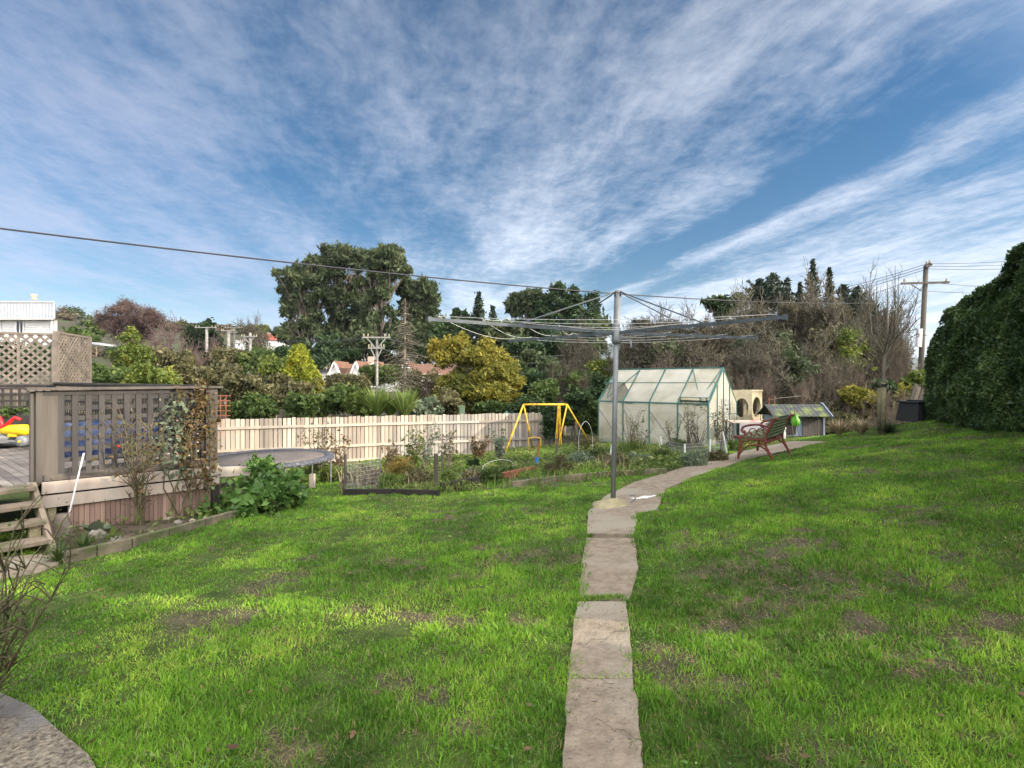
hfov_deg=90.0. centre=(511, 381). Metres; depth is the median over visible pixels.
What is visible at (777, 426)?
garden bench
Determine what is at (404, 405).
flax plant
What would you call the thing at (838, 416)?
undergrowth bush
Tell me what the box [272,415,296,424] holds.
hillside bush
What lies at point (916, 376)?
undergrowth bush
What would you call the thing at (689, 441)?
currant bush
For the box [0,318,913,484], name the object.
ground
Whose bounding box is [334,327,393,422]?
evergreen tree
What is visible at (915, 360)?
hills
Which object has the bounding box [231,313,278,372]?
bare tree
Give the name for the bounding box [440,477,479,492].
bed edging
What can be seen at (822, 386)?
bare tree
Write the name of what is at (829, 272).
conifer
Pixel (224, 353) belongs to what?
bush
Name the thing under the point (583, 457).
garden plant
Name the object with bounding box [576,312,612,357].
evergreen tree
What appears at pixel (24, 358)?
bush
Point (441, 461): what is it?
garden post
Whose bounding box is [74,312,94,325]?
hillside bush
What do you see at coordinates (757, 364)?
bare tree
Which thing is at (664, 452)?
garden plant
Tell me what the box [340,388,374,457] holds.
bush
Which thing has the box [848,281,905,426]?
bare tree
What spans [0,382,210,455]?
railing
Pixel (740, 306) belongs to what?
bare tree
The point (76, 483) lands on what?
garden stake
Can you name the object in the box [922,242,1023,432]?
hedge
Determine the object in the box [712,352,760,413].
bare tree
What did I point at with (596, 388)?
bush
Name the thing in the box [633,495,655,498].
paint spot
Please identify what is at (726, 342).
bare tree
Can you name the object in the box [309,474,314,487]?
garden post
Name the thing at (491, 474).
garden plant
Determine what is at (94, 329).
evergreen tree
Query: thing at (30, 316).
weatherboard house
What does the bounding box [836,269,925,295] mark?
power wire
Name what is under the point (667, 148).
sky
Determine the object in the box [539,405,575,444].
bush
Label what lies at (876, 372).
bare tree
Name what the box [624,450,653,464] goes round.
garden plant
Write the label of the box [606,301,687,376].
bare tree
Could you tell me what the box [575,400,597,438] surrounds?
bush
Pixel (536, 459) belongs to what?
sleeved post
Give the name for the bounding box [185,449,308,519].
leafy shrub
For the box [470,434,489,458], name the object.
fruit tree
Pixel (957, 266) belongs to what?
power wire
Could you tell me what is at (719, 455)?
garden plant
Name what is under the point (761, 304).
bare tree
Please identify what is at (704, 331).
bare tree
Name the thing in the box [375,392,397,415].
flax plant
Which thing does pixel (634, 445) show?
garden plant
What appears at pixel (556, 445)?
garden post
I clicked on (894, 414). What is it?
tree stake
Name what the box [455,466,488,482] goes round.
garden plant
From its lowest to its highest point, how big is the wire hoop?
1.264 m
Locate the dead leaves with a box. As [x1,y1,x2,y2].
[12,428,1023,767]
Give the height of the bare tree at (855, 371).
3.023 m
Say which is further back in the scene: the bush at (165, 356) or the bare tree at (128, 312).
the bare tree at (128, 312)
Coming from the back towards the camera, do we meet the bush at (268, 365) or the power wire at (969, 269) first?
the bush at (268, 365)
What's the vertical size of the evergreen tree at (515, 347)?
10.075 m
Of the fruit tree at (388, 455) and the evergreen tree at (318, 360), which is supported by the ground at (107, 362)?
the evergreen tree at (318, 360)
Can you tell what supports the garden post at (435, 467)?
on the lawn at (174, 624)
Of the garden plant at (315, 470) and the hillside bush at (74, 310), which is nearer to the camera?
the garden plant at (315, 470)
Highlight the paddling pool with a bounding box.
[65,419,169,459]
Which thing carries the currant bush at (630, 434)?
on the lawn at (174, 624)
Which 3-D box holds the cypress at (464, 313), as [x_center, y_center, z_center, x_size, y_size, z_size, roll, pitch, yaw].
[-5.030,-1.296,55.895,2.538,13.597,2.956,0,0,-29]
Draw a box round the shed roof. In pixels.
[85,341,119,346]
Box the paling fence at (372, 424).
[166,412,550,463]
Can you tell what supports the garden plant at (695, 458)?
on the lawn at (174, 624)
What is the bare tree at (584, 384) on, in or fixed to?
on the ground at (107, 362)
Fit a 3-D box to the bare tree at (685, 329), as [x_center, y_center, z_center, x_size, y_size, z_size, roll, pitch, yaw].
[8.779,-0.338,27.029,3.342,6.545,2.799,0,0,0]
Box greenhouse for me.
[598,367,736,445]
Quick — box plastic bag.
[790,415,800,425]
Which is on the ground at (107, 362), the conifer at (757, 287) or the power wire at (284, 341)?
the conifer at (757, 287)
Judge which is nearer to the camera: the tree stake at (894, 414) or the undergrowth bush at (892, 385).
the tree stake at (894, 414)
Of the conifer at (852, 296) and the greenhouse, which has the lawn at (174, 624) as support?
the greenhouse
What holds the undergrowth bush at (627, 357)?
on the ground at (107, 362)
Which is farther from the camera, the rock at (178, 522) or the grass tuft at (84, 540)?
the rock at (178, 522)
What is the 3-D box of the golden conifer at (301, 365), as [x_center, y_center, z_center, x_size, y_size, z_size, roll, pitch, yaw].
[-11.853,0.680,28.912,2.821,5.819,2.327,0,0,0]
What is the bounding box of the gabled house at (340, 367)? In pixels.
[319,356,457,391]
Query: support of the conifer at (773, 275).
on the ground at (107, 362)
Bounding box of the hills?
[470,344,924,369]
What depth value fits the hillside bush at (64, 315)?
136.16 m
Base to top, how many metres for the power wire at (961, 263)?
0.307 m
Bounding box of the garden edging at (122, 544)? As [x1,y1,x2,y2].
[62,509,239,563]
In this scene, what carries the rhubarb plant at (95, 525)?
on the lawn at (174, 624)
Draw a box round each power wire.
[213,328,371,341]
[215,330,359,340]
[252,337,353,349]
[821,267,923,295]
[823,264,925,292]
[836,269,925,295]
[928,261,1006,263]
[928,265,997,266]
[942,269,996,269]
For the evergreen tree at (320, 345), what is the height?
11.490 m
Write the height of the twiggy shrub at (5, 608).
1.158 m
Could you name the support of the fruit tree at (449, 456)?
on the lawn at (174, 624)
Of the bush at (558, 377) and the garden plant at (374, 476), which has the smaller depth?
the garden plant at (374, 476)
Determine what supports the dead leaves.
on the lawn at (174, 624)
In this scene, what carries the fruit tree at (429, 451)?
on the lawn at (174, 624)
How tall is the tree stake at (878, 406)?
1.050 m
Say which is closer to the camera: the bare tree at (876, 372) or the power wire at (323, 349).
the bare tree at (876, 372)
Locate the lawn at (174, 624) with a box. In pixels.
[0,420,1023,767]
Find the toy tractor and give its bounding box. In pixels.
[0,416,28,446]
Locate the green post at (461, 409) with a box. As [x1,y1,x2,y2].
[459,405,464,445]
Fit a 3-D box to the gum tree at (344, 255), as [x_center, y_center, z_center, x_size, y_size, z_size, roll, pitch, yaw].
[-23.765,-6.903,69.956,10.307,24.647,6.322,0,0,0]
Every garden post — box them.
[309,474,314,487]
[343,454,346,488]
[434,453,437,488]
[441,452,442,470]
[556,438,557,452]
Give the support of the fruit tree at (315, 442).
on the lawn at (174, 624)
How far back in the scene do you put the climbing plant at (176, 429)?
6.87 m
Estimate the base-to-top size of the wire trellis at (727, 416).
1.372 m
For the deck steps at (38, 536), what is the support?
attached to the deck
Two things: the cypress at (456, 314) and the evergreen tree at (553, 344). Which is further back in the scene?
the cypress at (456, 314)
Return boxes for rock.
[88,528,108,540]
[108,535,124,541]
[172,519,182,524]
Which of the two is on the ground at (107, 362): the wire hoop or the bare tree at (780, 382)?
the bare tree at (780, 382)
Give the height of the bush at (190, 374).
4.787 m
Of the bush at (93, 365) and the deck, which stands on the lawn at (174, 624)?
the deck
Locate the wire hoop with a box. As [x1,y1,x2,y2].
[760,395,809,419]
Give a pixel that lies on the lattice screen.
(48, 428)
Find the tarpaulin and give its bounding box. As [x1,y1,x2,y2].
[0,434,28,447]
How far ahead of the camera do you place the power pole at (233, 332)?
79.90 m
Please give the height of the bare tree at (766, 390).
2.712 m
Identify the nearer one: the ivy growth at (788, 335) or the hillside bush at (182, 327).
the ivy growth at (788, 335)
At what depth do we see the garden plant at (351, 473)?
10.81 m
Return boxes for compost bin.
[895,400,929,421]
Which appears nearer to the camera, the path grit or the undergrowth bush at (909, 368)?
the path grit
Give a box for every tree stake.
[877,388,880,431]
[881,383,886,434]
[893,401,894,429]
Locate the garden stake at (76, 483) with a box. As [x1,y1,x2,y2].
[68,453,84,516]
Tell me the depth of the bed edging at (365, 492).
8.67 m
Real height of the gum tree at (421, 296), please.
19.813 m
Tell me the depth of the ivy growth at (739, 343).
23.14 m
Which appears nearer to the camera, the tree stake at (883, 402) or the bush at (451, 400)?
the tree stake at (883, 402)
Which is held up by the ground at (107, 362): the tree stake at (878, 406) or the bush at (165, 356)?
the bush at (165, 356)
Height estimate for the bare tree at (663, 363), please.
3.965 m
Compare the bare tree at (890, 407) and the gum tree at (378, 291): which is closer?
the bare tree at (890, 407)
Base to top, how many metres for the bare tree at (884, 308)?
8.987 m
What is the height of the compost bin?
0.520 m
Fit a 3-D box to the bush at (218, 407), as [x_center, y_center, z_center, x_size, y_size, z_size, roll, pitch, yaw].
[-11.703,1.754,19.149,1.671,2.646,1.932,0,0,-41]
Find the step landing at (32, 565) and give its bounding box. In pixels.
[0,554,58,578]
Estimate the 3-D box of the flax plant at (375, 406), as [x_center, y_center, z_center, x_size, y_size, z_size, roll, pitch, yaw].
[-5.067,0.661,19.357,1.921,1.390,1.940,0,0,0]
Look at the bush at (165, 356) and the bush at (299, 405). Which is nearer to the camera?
the bush at (299, 405)
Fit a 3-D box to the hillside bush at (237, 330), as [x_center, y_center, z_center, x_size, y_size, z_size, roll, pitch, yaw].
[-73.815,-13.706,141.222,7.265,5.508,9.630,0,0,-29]
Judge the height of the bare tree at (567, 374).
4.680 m
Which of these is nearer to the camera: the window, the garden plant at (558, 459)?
the garden plant at (558, 459)
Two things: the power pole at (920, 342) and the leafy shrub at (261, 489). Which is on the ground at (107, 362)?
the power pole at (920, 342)
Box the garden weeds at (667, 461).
[270,441,713,493]
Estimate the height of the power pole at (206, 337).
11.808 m
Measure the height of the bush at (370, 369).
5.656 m
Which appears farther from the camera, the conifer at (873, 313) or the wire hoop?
the conifer at (873, 313)
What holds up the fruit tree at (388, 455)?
on the lawn at (174, 624)
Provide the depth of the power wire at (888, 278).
30.87 m
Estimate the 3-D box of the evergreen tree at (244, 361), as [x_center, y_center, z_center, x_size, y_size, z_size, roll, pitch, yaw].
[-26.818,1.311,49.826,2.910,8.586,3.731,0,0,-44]
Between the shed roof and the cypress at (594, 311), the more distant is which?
the shed roof
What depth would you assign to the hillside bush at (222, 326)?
137.79 m
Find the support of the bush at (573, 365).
on the ground at (107, 362)
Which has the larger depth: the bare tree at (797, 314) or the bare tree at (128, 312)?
the bare tree at (128, 312)
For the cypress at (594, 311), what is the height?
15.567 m
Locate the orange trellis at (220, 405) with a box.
[218,395,230,437]
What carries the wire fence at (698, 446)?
on the lawn at (174, 624)
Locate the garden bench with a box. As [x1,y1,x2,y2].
[733,414,794,459]
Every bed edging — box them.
[343,489,439,495]
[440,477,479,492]
[502,466,536,479]
[512,468,666,486]
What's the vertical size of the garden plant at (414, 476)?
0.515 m
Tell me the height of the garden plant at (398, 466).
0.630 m
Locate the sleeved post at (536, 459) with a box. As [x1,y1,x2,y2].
[535,441,538,462]
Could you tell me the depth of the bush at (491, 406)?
21.53 m
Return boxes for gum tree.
[268,255,338,417]
[304,240,367,416]
[343,246,371,415]
[349,241,414,415]
[383,273,446,363]
[502,288,556,428]
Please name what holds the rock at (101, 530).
on the lawn at (174, 624)
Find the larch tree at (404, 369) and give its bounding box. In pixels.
[380,299,428,438]
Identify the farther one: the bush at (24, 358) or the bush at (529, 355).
the bush at (529, 355)
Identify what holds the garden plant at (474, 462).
on the lawn at (174, 624)
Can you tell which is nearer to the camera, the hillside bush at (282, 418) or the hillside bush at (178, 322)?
the hillside bush at (282, 418)
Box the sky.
[0,0,1023,363]
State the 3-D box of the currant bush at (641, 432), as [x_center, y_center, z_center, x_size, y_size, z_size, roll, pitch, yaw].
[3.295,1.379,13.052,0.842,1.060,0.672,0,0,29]
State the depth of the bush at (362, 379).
32.62 m
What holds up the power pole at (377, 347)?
on the ground at (107, 362)
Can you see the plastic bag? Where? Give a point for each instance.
(793, 423)
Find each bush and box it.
[0,337,51,414]
[44,351,103,380]
[56,305,81,320]
[60,305,85,319]
[71,345,105,357]
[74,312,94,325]
[90,401,178,525]
[92,363,131,394]
[99,346,117,356]
[120,361,184,402]
[148,345,200,368]
[163,317,189,330]
[164,361,217,384]
[174,323,193,333]
[189,399,222,416]
[199,359,242,418]
[200,344,249,418]
[215,323,239,334]
[218,366,282,434]
[221,391,280,447]
[226,416,240,425]
[234,322,246,333]
[243,343,279,381]
[254,353,289,417]
[259,371,317,416]
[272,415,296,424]
[280,389,327,422]
[322,382,368,435]
[323,372,372,416]
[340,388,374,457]
[358,362,406,415]
[396,394,445,421]
[397,367,440,400]
[423,330,527,446]
[428,385,469,419]
[467,399,511,419]
[505,394,551,415]
[511,365,560,436]
[515,346,560,372]
[527,378,560,402]
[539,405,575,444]
[552,365,576,403]
[554,384,596,442]
[558,349,599,434]
[562,369,605,437]
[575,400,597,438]
[583,357,612,377]
[585,369,610,400]
[611,346,637,367]
[617,406,645,445]
[622,416,656,445]
[661,416,688,446]
[677,398,710,451]
[684,407,713,448]
[702,404,735,450]
[825,406,862,434]
[828,399,876,431]
[836,383,876,420]
[868,377,900,416]
[891,381,919,422]
[892,362,913,382]
[898,368,927,391]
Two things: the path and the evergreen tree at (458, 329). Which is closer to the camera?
the path
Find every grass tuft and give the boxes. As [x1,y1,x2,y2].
[35,539,85,563]
[65,530,109,548]
[257,497,284,512]
[875,419,903,433]
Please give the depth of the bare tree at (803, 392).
17.54 m
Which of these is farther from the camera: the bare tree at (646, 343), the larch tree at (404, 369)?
the larch tree at (404, 369)
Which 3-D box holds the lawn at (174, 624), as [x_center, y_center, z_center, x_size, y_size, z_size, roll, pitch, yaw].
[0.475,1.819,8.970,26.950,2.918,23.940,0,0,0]
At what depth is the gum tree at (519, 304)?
57.26 m
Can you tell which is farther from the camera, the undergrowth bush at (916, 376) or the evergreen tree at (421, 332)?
the evergreen tree at (421, 332)
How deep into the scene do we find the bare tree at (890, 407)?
16.59 m
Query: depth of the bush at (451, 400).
20.57 m
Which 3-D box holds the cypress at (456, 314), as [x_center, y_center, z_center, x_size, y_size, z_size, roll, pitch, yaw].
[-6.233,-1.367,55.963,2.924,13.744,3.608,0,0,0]
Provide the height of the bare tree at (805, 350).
6.565 m
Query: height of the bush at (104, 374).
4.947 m
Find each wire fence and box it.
[346,461,379,488]
[663,439,726,454]
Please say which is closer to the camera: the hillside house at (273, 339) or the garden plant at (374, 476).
the garden plant at (374, 476)
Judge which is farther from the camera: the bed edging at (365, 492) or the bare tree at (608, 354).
the bare tree at (608, 354)
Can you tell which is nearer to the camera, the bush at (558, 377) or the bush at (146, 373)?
the bush at (146, 373)
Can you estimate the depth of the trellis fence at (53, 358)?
11.80 m
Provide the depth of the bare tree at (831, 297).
27.56 m
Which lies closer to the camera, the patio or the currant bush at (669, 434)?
the patio
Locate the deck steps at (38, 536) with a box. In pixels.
[0,482,55,553]
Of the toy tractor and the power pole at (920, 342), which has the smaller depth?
the toy tractor
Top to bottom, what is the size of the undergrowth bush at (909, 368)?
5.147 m
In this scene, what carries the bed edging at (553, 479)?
on the lawn at (174, 624)
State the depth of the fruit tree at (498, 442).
13.56 m
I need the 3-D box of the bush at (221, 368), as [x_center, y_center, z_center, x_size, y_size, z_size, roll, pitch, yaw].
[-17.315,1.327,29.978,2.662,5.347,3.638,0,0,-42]
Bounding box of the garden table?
[724,420,767,441]
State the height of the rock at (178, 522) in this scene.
0.092 m
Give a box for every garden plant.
[300,462,328,475]
[315,464,343,481]
[334,460,371,483]
[354,465,399,486]
[370,470,406,488]
[385,453,414,477]
[398,463,438,488]
[438,468,460,481]
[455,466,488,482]
[466,457,483,470]
[476,466,511,485]
[494,464,517,475]
[535,453,577,474]
[567,449,593,464]
[570,433,603,451]
[586,445,609,463]
[594,451,636,469]
[609,437,646,455]
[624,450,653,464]
[649,449,679,460]
[661,436,693,450]
[673,449,711,466]
[705,449,735,460]
[726,440,745,449]
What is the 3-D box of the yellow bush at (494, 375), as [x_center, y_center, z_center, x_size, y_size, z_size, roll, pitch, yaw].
[-1.563,0.352,23.369,5.084,5.517,3.993,0,0,0]
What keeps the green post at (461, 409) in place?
on the lawn at (174, 624)
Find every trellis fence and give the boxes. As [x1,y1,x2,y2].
[0,332,57,414]
[53,331,91,422]
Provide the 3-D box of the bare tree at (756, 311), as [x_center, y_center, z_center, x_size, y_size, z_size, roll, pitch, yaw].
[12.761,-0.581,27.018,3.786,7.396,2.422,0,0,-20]
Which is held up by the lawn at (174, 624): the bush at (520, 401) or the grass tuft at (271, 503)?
the grass tuft at (271, 503)
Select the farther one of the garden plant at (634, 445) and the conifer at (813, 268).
the conifer at (813, 268)
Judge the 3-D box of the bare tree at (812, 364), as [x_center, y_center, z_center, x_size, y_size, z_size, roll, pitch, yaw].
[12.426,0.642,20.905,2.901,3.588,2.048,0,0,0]
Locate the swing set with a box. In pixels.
[505,404,588,451]
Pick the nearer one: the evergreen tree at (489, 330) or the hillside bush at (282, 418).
the evergreen tree at (489, 330)
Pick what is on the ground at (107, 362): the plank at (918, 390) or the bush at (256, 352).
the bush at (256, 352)
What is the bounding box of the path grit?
[569,528,634,761]
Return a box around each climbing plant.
[151,394,194,517]
[170,377,222,516]
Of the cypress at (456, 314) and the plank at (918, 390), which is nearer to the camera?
the plank at (918, 390)
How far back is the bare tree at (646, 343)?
23.31 m
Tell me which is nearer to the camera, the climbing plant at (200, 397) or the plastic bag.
the climbing plant at (200, 397)
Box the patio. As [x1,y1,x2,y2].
[0,693,95,767]
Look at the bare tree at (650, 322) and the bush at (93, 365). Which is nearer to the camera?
the bare tree at (650, 322)
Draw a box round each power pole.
[194,325,215,351]
[221,329,233,401]
[224,326,242,348]
[241,333,256,373]
[362,334,389,388]
[900,260,949,369]
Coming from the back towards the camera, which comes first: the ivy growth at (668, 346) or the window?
the window
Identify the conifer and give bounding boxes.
[282,343,324,442]
[730,277,790,311]
[752,272,794,314]
[782,275,795,303]
[793,281,804,302]
[804,259,820,304]
[822,266,835,304]
[824,284,852,306]
[840,285,885,323]
[855,299,881,418]
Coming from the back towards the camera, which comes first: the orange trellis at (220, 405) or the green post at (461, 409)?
the green post at (461, 409)
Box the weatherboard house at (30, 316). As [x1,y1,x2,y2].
[0,294,56,347]
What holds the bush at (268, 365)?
on the ground at (107, 362)
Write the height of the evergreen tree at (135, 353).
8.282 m
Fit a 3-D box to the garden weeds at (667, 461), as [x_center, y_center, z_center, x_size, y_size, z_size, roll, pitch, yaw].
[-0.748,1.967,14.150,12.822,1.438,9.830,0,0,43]
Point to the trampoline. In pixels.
(294, 457)
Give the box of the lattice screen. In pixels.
[24,386,222,483]
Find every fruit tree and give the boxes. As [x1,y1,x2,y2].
[292,413,339,473]
[317,434,350,469]
[380,439,400,468]
[398,430,424,465]
[409,419,439,467]
[434,428,457,468]
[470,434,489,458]
[488,426,507,458]
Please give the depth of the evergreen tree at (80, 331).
68.81 m
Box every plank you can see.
[909,383,917,399]
[913,386,921,399]
[918,389,923,399]
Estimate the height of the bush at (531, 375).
4.381 m
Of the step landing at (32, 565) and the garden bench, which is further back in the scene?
the garden bench
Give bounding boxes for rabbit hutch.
[757,402,833,435]
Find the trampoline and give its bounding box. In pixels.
[199,448,333,482]
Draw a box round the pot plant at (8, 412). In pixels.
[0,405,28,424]
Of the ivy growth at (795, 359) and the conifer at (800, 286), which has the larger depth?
the conifer at (800, 286)
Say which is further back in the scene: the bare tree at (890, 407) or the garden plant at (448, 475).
the bare tree at (890, 407)
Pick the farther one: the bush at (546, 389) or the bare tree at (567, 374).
the bare tree at (567, 374)
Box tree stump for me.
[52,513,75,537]
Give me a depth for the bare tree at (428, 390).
24.04 m
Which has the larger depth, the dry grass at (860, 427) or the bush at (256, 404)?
the bush at (256, 404)
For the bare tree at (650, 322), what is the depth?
25.44 m
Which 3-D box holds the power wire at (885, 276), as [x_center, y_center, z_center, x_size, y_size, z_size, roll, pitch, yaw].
[24.287,-7.511,41.401,0.023,2.326,27.449,0,0,8]
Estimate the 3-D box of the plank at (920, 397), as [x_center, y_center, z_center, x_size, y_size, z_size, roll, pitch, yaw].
[10.205,0.581,12.860,0.463,0.802,0.050,0,0,-18]
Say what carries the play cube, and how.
on the crate stack
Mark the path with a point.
(614, 549)
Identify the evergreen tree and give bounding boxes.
[62,325,102,349]
[83,318,107,363]
[105,325,158,418]
[179,317,226,359]
[233,351,253,418]
[256,324,271,333]
[274,340,331,369]
[310,331,362,423]
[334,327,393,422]
[370,333,420,425]
[407,317,435,425]
[425,318,461,430]
[448,314,498,432]
[474,319,524,355]
[504,334,558,368]
[541,329,587,435]
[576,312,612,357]
[700,292,747,321]
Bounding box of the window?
[15,320,23,331]
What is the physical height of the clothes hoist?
2.645 m
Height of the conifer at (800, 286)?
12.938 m
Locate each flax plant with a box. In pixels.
[352,383,394,415]
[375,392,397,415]
[381,386,426,416]
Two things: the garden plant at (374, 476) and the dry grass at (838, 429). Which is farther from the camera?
the dry grass at (838, 429)
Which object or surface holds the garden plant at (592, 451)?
on the lawn at (174, 624)
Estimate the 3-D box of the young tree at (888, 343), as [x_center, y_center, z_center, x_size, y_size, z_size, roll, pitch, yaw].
[8.026,-0.802,11.347,1.908,3.915,1.386,0,0,41]
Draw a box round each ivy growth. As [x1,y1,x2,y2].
[636,338,684,366]
[729,335,758,352]
[766,322,799,401]
[769,345,823,386]
[804,322,844,405]
[831,326,877,384]
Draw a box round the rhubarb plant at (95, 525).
[76,521,113,531]
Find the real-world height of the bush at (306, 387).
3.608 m
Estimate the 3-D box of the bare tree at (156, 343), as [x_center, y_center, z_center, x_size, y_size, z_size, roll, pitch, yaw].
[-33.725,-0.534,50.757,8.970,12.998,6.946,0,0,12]
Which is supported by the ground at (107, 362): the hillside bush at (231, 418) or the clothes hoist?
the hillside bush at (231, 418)
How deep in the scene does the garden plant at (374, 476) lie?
10.07 m
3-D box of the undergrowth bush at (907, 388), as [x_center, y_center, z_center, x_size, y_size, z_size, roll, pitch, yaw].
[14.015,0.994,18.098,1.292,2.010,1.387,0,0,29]
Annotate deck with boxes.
[0,445,250,529]
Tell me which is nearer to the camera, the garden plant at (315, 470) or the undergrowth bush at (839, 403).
the garden plant at (315, 470)
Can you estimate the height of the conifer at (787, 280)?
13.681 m
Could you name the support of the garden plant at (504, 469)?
on the lawn at (174, 624)
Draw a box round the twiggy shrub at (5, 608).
[0,478,104,697]
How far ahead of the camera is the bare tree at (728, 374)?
18.58 m
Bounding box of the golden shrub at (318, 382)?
[310,375,328,417]
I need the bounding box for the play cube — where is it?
[733,390,762,419]
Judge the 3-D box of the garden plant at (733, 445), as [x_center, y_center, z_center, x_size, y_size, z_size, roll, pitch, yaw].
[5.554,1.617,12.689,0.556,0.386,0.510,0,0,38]
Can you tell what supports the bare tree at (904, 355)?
on the ground at (107, 362)
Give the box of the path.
[563,441,821,767]
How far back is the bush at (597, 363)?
25.67 m
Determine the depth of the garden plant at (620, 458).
9.79 m
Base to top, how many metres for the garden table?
0.640 m
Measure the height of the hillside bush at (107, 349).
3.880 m
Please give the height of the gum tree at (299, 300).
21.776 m
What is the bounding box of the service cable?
[0,227,913,303]
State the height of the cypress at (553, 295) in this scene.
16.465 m
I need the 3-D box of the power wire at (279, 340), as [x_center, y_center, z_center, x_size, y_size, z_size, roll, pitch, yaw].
[-23.159,-4.721,48.001,0.021,3.598,39.330,0,0,-45]
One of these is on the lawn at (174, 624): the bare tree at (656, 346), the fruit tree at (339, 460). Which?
the fruit tree at (339, 460)
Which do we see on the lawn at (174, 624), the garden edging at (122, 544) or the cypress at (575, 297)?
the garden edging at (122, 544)
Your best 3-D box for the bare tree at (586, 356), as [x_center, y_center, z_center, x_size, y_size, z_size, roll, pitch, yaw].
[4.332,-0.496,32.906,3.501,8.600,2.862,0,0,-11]
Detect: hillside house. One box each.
[236,337,246,349]
[247,334,286,349]
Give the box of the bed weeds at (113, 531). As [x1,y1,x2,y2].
[42,476,300,558]
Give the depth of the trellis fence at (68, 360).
12.85 m
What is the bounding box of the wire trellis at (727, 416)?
[721,398,731,444]
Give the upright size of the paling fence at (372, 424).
1.666 m
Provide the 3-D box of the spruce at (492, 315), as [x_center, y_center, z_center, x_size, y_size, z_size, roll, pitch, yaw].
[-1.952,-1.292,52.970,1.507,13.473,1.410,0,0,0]
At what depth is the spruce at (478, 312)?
51.74 m
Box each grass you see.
[821,417,850,435]
[844,418,874,433]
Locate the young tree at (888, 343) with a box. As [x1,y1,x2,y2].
[827,259,929,432]
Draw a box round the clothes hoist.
[427,290,787,508]
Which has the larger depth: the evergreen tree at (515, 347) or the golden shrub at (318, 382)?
the evergreen tree at (515, 347)
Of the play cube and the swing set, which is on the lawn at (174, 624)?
the swing set
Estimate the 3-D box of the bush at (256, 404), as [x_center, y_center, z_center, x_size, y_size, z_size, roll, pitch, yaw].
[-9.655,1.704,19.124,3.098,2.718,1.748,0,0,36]
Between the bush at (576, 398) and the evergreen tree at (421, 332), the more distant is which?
the evergreen tree at (421, 332)
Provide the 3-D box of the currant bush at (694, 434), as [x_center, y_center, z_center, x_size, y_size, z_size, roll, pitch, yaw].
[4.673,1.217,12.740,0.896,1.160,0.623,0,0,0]
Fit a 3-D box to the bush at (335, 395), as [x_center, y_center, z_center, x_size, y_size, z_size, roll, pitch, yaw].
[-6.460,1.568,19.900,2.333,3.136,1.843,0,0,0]
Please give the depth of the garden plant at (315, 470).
12.62 m
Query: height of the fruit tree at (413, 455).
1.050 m
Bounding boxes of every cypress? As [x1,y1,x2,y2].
[446,307,461,429]
[459,308,471,370]
[527,292,557,353]
[546,280,577,403]
[560,284,589,430]
[581,290,608,357]
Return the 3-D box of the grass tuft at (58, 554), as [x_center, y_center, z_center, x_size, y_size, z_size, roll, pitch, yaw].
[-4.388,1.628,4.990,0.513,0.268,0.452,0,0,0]
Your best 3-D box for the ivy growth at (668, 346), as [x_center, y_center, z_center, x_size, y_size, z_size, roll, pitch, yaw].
[6.782,0.228,22.968,2.188,4.623,2.092,0,0,0]
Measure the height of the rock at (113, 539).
0.109 m
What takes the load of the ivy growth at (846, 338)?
on the ground at (107, 362)
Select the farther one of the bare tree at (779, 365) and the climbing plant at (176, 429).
the bare tree at (779, 365)
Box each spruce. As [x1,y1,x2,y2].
[467,291,486,345]
[488,305,497,424]
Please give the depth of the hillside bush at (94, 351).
96.51 m
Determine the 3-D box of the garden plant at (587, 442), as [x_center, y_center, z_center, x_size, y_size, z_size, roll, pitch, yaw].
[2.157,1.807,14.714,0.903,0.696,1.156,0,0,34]
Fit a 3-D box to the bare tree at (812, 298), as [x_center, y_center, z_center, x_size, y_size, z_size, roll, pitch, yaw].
[16.691,-1.506,28.076,5.240,10.673,6.410,0,0,-23]
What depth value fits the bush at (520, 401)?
20.69 m
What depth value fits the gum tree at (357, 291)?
73.45 m
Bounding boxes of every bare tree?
[89,296,174,402]
[109,311,208,409]
[144,334,223,419]
[196,332,228,418]
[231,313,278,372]
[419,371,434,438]
[544,347,584,434]
[555,306,600,435]
[571,363,591,437]
[583,343,639,372]
[598,302,703,371]
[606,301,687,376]
[619,315,663,366]
[641,301,745,367]
[650,344,687,401]
[661,315,692,344]
[685,348,745,408]
[688,321,748,366]
[702,306,798,417]
[709,278,801,356]
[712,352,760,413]
[713,277,773,363]
[725,298,783,353]
[731,363,779,420]
[732,312,828,420]
[765,271,868,409]
[767,256,862,349]
[770,295,816,354]
[772,358,791,403]
[778,326,895,431]
[785,374,825,419]
[799,300,884,399]
[800,301,855,409]
[801,352,880,412]
[804,355,848,398]
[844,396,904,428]
[847,333,895,387]
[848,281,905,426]
[850,275,924,388]
[868,383,910,423]
[875,290,917,410]
[878,326,920,421]
[892,382,922,422]
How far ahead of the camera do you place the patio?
2.19 m

